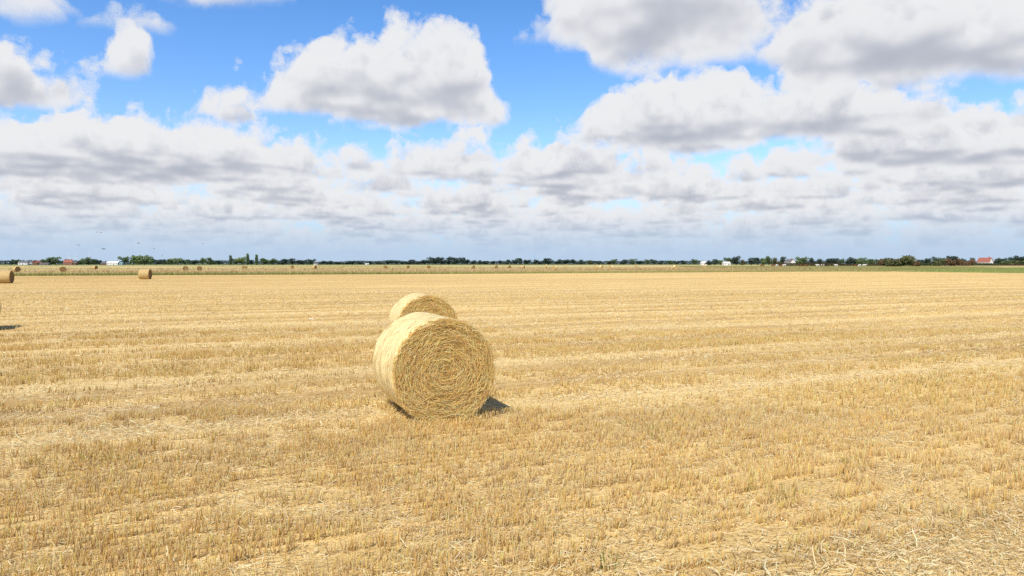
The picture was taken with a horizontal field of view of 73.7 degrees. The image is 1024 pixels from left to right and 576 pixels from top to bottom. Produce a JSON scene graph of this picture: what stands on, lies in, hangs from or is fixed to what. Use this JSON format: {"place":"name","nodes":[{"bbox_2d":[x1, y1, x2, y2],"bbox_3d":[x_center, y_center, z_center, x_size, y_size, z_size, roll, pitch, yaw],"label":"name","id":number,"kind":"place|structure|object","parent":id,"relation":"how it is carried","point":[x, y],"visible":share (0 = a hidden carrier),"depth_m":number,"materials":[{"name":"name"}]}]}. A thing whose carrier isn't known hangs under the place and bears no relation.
{"place":"outdoors","nodes":[
{"label":"outdoors","id":0,"kind":"place"},
{"bbox_2d":[0,272,1023,575],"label":"stubble field","id":1,"kind":"structure","parent":0,"point":[444,282],"depth_m":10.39,"materials":[{"name":"beige plant"}]},
{"bbox_2d":[0,270,13,282],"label":"round bale","id":2,"kind":"object","parent":1,"relation":"on","point":[6,276],"visible":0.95,"depth_m":67.63},
{"bbox_2d":[138,269,151,278],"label":"round bale","id":3,"kind":"object","parent":1,"relation":"on","point":[144,273],"visible":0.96,"depth_m":85.27},
{"bbox_2d":[388,293,457,323],"bbox_3d":[-1.969,0.783,15.005,1.346,1.324,1.328,-1,2,-19],"label":"round bale","id":4,"kind":"object","parent":1,"relation":"on","point":[416,302],"visible":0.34,"depth_m":14.47,"materials":[{"name":"plant"}]},
{"bbox_2d":[371,311,496,424],"bbox_3d":[-1.049,1.001,8.899,1.346,1.324,1.328,-1,2,-23],"label":"round bale","id":5,"kind":"object","parent":1,"relation":"on","point":[430,366],"visible":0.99,"depth_m":8.36,"materials":[{"name":"plant"}]},
{"bbox_2d":[371,395,502,431],"bbox_3d":[-7.252,1.300,16.241,20.875,0.210,6.340,2,3,37],"label":"shed straw","id":6,"kind":"object","parent":1,"relation":"on","point":[423,421],"visible":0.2,"depth_m":8.38,"materials":[{"name":"beige plant"}]},
{"bbox_2d":[600,547,627,573],"bbox_3d":[0.652,1.755,4.399,0.191,0.138,0.171,0,2,0],"label":"weed tuft","id":7,"kind":"object","parent":1,"relation":"on","point":[612,559],"visible":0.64,"depth_m":4.40,"materials":[{"name":"green plant"}]},
{"bbox_2d":[0,264,1023,275],"bbox_3d":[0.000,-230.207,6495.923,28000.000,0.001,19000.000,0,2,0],"label":"ground","id":8,"kind":"structure","parent":0,"point":[174,266],"depth_m":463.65,"materials":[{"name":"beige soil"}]},
{"bbox_2d":[12,266,20,271],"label":"round bale","id":9,"kind":"object","parent":8,"relation":"on","point":[16,269],"visible":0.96,"depth_m":158.87},
{"bbox_2d":[17,260,28,264],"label":"white cottage","id":10,"kind":"structure","parent":8,"relation":"on","point":[26,262],"depth_m":996.61,"materials":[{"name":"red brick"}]},
{"bbox_2d":[40,258,51,263],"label":"deciduous tree","id":11,"kind":"object","parent":8,"relation":"on","point":[43,261],"visible":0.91,"depth_m":1094.19,"materials":[{"name":"green plant"}]},
{"bbox_2d":[47,256,62,264],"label":"deciduous tree","id":12,"kind":"object","parent":8,"relation":"on","point":[54,261],"visible":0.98,"depth_m":1096.79,"materials":[{"name":"green plant"}]},
{"bbox_2d":[59,266,66,271],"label":"round bale","id":13,"kind":"object","parent":8,"relation":"on","point":[62,269],"visible":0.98,"depth_m":158.77},
{"bbox_2d":[63,259,73,264],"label":"red roofed house","id":14,"kind":"structure","parent":8,"relation":"on","point":[68,262],"depth_m":996.41,"materials":[{"name":"brick"}]},
{"bbox_2d":[81,257,95,264],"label":"deciduous tree","id":15,"kind":"object","parent":8,"relation":"on","point":[87,260],"visible":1,"depth_m":1095.16,"materials":[{"name":"green plant"}]},
{"bbox_2d":[106,260,119,264],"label":"white bungalow","id":16,"kind":"object","parent":8,"relation":"on","point":[117,262],"visible":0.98,"depth_m":980.48,"materials":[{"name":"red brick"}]},
{"bbox_2d":[118,256,129,264],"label":"deciduous tree","id":17,"kind":"object","parent":8,"relation":"on","point":[124,259],"visible":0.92,"depth_m":1097.80,"materials":[{"name":"green plant"}]},
{"bbox_2d":[129,255,137,264],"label":"deciduous tree","id":18,"kind":"object","parent":8,"relation":"on","point":[133,257],"visible":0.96,"depth_m":1096.32,"materials":[{"name":"green plant"}]},
{"bbox_2d":[135,255,151,264],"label":"deciduous tree","id":19,"kind":"object","parent":8,"relation":"on","point":[143,259],"visible":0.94,"depth_m":1097.17,"materials":[{"name":"green plant"}]},
{"bbox_2d":[145,258,153,263],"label":"deciduous tree","id":20,"kind":"object","parent":8,"relation":"on","point":[148,260],"visible":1,"depth_m":1096.44,"materials":[{"name":"green plant"}]},
{"bbox_2d":[151,259,161,264],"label":"deciduous tree","id":21,"kind":"object","parent":8,"relation":"on","point":[155,261],"visible":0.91,"depth_m":1096.03,"materials":[{"name":"green plant"}]},
{"bbox_2d":[163,258,174,264],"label":"deciduous tree","id":22,"kind":"object","parent":8,"relation":"on","point":[169,262],"visible":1,"depth_m":1097.65,"materials":[{"name":"green plant"}]},
{"bbox_2d":[170,258,182,264],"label":"deciduous tree","id":23,"kind":"object","parent":8,"relation":"on","point":[175,261],"visible":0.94,"depth_m":1095.63,"materials":[{"name":"green plant"}]},
{"bbox_2d":[178,259,190,264],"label":"deciduous tree","id":24,"kind":"object","parent":8,"relation":"on","point":[185,262],"visible":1,"depth_m":1094.31,"materials":[{"name":"green plant"}]},
{"bbox_2d":[187,259,198,264],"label":"deciduous tree","id":25,"kind":"object","parent":8,"relation":"on","point":[194,261],"visible":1,"depth_m":1097.88,"materials":[{"name":"green plant"}]},
{"bbox_2d":[203,257,214,264],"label":"deciduous tree","id":26,"kind":"object","parent":8,"relation":"on","point":[209,261],"visible":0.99,"depth_m":1097.23,"materials":[{"name":"green plant"}]},
{"bbox_2d":[235,257,246,264],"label":"deciduous tree","id":27,"kind":"object","parent":8,"relation":"on","point":[240,260],"visible":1,"depth_m":1095.28,"materials":[{"name":"green plant"}]},
{"bbox_2d":[246,253,249,264],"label":"poplar tree","id":28,"kind":"object","parent":8,"relation":"on","point":[247,260],"visible":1,"depth_m":1097.48,"materials":[{"name":"green plant"}]},
{"bbox_2d":[259,258,269,264],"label":"deciduous tree","id":29,"kind":"object","parent":8,"relation":"on","point":[264,261],"visible":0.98,"depth_m":1097.33,"materials":[{"name":"green plant"}]},
{"bbox_2d":[268,258,277,264],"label":"deciduous tree","id":30,"kind":"object","parent":8,"relation":"on","point":[273,261],"visible":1,"depth_m":1096.47,"materials":[{"name":"green plant"}]},
{"bbox_2d":[276,259,295,264],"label":"deciduous tree","id":31,"kind":"object","parent":8,"relation":"on","point":[283,262],"visible":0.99,"depth_m":1096.32,"materials":[{"name":"green plant"}]},
{"bbox_2d":[288,258,297,264],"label":"deciduous tree","id":32,"kind":"object","parent":8,"relation":"on","point":[290,260],"visible":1,"depth_m":1097.65,"materials":[{"name":"green plant"}]},
{"bbox_2d":[296,260,307,263],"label":"deciduous tree","id":33,"kind":"object","parent":8,"relation":"on","point":[302,261],"visible":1,"depth_m":1094.23,"materials":[{"name":"green plant"}]},
{"bbox_2d":[385,260,395,264],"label":"deciduous tree","id":34,"kind":"object","parent":8,"relation":"on","point":[388,262],"visible":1,"depth_m":1444.57,"materials":[{"name":"green plant"}]},
{"bbox_2d":[405,259,420,264],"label":"deciduous tree","id":35,"kind":"object","parent":8,"relation":"on","point":[410,261],"visible":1,"depth_m":1443.80,"materials":[{"name":"green plant"}]},
{"bbox_2d":[421,260,431,264],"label":"deciduous tree","id":36,"kind":"object","parent":8,"relation":"on","point":[424,262],"visible":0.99,"depth_m":1441.64,"materials":[{"name":"green plant"}]},
{"bbox_2d":[426,257,439,264],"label":"deciduous tree","id":37,"kind":"object","parent":8,"relation":"on","point":[433,260],"visible":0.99,"depth_m":1444.65,"materials":[{"name":"green plant"}]},
{"bbox_2d":[435,257,444,264],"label":"deciduous tree","id":38,"kind":"object","parent":8,"relation":"on","point":[439,260],"visible":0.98,"depth_m":1443.18,"materials":[{"name":"green plant"}]},
{"bbox_2d":[441,256,460,264],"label":"deciduous tree","id":39,"kind":"object","parent":8,"relation":"on","point":[448,261],"visible":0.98,"depth_m":1442.67,"materials":[{"name":"green plant"}]},
{"bbox_2d":[0,260,994,263],"bbox_3d":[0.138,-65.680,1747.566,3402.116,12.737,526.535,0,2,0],"label":"distant woodland","id":40,"kind":"object","parent":8,"relation":"on","point":[259,262],"visible":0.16,"depth_m":1708.09,"materials":[{"name":"green plant"}]},
{"bbox_2d":[541,258,556,264],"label":"deciduous tree","id":41,"kind":"object","parent":8,"relation":"on","point":[549,261],"visible":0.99,"depth_m":1443.28,"materials":[{"name":"green plant"}]},
{"bbox_2d":[557,259,570,264],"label":"deciduous tree","id":42,"kind":"object","parent":8,"relation":"on","point":[565,262],"visible":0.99,"depth_m":1448.49,"materials":[{"name":"green plant"}]},
{"bbox_2d":[618,259,627,263],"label":"deciduous tree","id":43,"kind":"object","parent":8,"relation":"on","point":[625,261],"visible":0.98,"depth_m":1296.70,"materials":[{"name":"green plant"}]},
{"bbox_2d":[628,259,637,263],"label":"deciduous tree","id":44,"kind":"object","parent":8,"relation":"on","point":[633,261],"visible":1,"depth_m":1296.62,"materials":[{"name":"green plant"}]},
{"bbox_2d":[710,259,718,264],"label":"deciduous tree","id":45,"kind":"object","parent":8,"relation":"on","point":[714,261],"visible":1,"depth_m":777.94,"materials":[{"name":"green plant"}]},
{"bbox_2d":[723,257,732,262],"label":"deciduous tree","id":46,"kind":"object","parent":8,"relation":"on","point":[726,259],"visible":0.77,"depth_m":778.82,"materials":[{"name":"green plant"}]},
{"bbox_2d":[730,256,740,263],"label":"deciduous tree","id":47,"kind":"object","parent":8,"relation":"on","point":[736,259],"visible":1,"depth_m":776.93,"materials":[{"name":"green plant"}]},
{"bbox_2d":[748,257,755,264],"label":"deciduous tree","id":48,"kind":"object","parent":8,"relation":"on","point":[751,260],"visible":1,"depth_m":777.20,"materials":[{"name":"green plant"}]},
{"bbox_2d":[760,258,766,263],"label":"deciduous tree","id":49,"kind":"object","parent":8,"relation":"on","point":[763,261],"visible":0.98,"depth_m":778.21,"materials":[{"name":"green plant"}]},
{"bbox_2d":[764,256,772,263],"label":"deciduous tree","id":50,"kind":"object","parent":8,"relation":"on","point":[768,258],"visible":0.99,"depth_m":778.50,"materials":[{"name":"green plant"}]},
{"bbox_2d":[769,257,779,263],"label":"deciduous tree","id":51,"kind":"object","parent":8,"relation":"on","point":[775,260],"visible":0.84,"depth_m":776.73,"materials":[{"name":"green plant"}]},
{"bbox_2d":[784,258,795,263],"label":"gabled cottage","id":52,"kind":"structure","parent":8,"relation":"on","point":[791,260],"depth_m":716.25,"materials":[{"name":"white brick"}]},
{"bbox_2d":[795,256,809,262],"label":"deciduous tree","id":53,"kind":"object","parent":8,"relation":"on","point":[803,259],"visible":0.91,"depth_m":778.12,"materials":[{"name":"green plant"}]},
{"bbox_2d":[813,259,827,262],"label":"deciduous tree","id":54,"kind":"object","parent":8,"relation":"on","point":[819,261],"visible":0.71,"depth_m":776.46,"materials":[{"name":"green plant"}]},
{"bbox_2d":[830,258,841,263],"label":"deciduous tree","id":55,"kind":"object","parent":8,"relation":"on","point":[833,260],"visible":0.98,"depth_m":776.96,"materials":[{"name":"green plant"}]},
{"bbox_2d":[845,257,856,263],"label":"deciduous tree","id":56,"kind":"object","parent":8,"relation":"on","point":[850,261],"visible":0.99,"depth_m":776.88,"materials":[{"name":"green plant"}]},
{"bbox_2d":[858,257,868,263],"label":"deciduous tree","id":57,"kind":"object","parent":8,"relation":"on","point":[863,261],"visible":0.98,"depth_m":778.06,"materials":[{"name":"green plant"}]},
{"bbox_2d":[865,259,875,263],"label":"deciduous tree","id":58,"kind":"object","parent":8,"relation":"on","point":[871,261],"visible":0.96,"depth_m":778.42,"materials":[{"name":"green plant"}]},
{"bbox_2d":[775,263,1023,265],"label":"hedgerow","id":59,"kind":"object","parent":8,"relation":"on","point":[921,264],"visible":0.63,"depth_m":609.61,"materials":[{"name":"green plant"}]},
{"bbox_2d":[924,258,931,262],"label":"deciduous tree","id":60,"kind":"object","parent":8,"relation":"on","point":[927,260],"visible":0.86,"depth_m":897.66,"materials":[{"name":"green plant"}]},
{"bbox_2d":[943,256,957,261],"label":"deciduous tree","id":61,"kind":"object","parent":8,"relation":"on","point":[953,258],"visible":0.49,"depth_m":698.25,"materials":[{"name":"green plant"}]},
{"bbox_2d":[963,259,975,265],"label":"hawthorn bush","id":62,"kind":"object","parent":8,"relation":"on","point":[969,262],"visible":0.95,"depth_m":597.27,"materials":[{"name":"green plant"}]},
{"bbox_2d":[977,257,993,265],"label":"farmhouse","id":63,"kind":"object","parent":8,"relation":"on","point":[985,260],"visible":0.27,"depth_m":696.71,"materials":[{"name":"red tile"}]},
{"bbox_2d":[1000,260,1012,263],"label":"deciduous tree","id":64,"kind":"object","parent":8,"relation":"on","point":[1005,262],"visible":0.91,"depth_m":647.66,"materials":[{"name":"green plant"}]},
{"bbox_2d":[1010,260,1023,263],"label":"deciduous tree","id":65,"kind":"object","parent":8,"relation":"on","point":[1017,262],"visible":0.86,"depth_m":648.39,"materials":[{"name":"green plant"}]},
{"bbox_2d":[1013,255,1023,260],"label":"deciduous tree","id":66,"kind":"object","parent":8,"relation":"on","point":[1019,258],"visible":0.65,"depth_m":902.88,"materials":[{"name":"green plant"}]},
{"bbox_2d":[0,0,1023,263],"label":"sky","id":67,"kind":"structure","parent":0,"point":[321,130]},
{"bbox_2d":[678,266,1023,272],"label":"pasture","id":68,"kind":"structure","parent":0,"point":[889,268],"depth_m":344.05,"materials":[{"name":"green plant"}]},
{"bbox_2d":[14,269,891,275],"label":"grass verge","id":69,"kind":"object","parent":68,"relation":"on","point":[325,272],"depth_m":130.74,"materials":[{"name":"plant"}]},
{"bbox_2d":[882,255,915,265],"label":"hawthorn bush","id":70,"kind":"object","parent":68,"relation":"on","point":[904,260],"visible":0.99,"depth_m":477.16,"materials":[{"name":"green plant"}]},
{"bbox_2d":[911,260,919,265],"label":"hawthorn bush","id":71,"kind":"object","parent":68,"relation":"on","point":[916,263],"visible":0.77,"depth_m":489.12,"materials":[{"name":"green plant"}]},
{"bbox_2d":[931,259,946,265],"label":"hawthorn bush","id":72,"kind":"object","parent":68,"relation":"on","point":[939,262],"visible":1,"depth_m":597.09,"materials":[{"name":"green plant"}]},
{"bbox_2d":[946,258,963,265],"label":"hawthorn bush","id":73,"kind":"object","parent":68,"relation":"on","point":[959,261],"visible":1,"depth_m":567.58,"materials":[{"name":"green plant"}]},
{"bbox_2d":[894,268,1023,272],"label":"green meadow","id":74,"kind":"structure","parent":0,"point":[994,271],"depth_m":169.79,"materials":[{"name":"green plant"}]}
]}

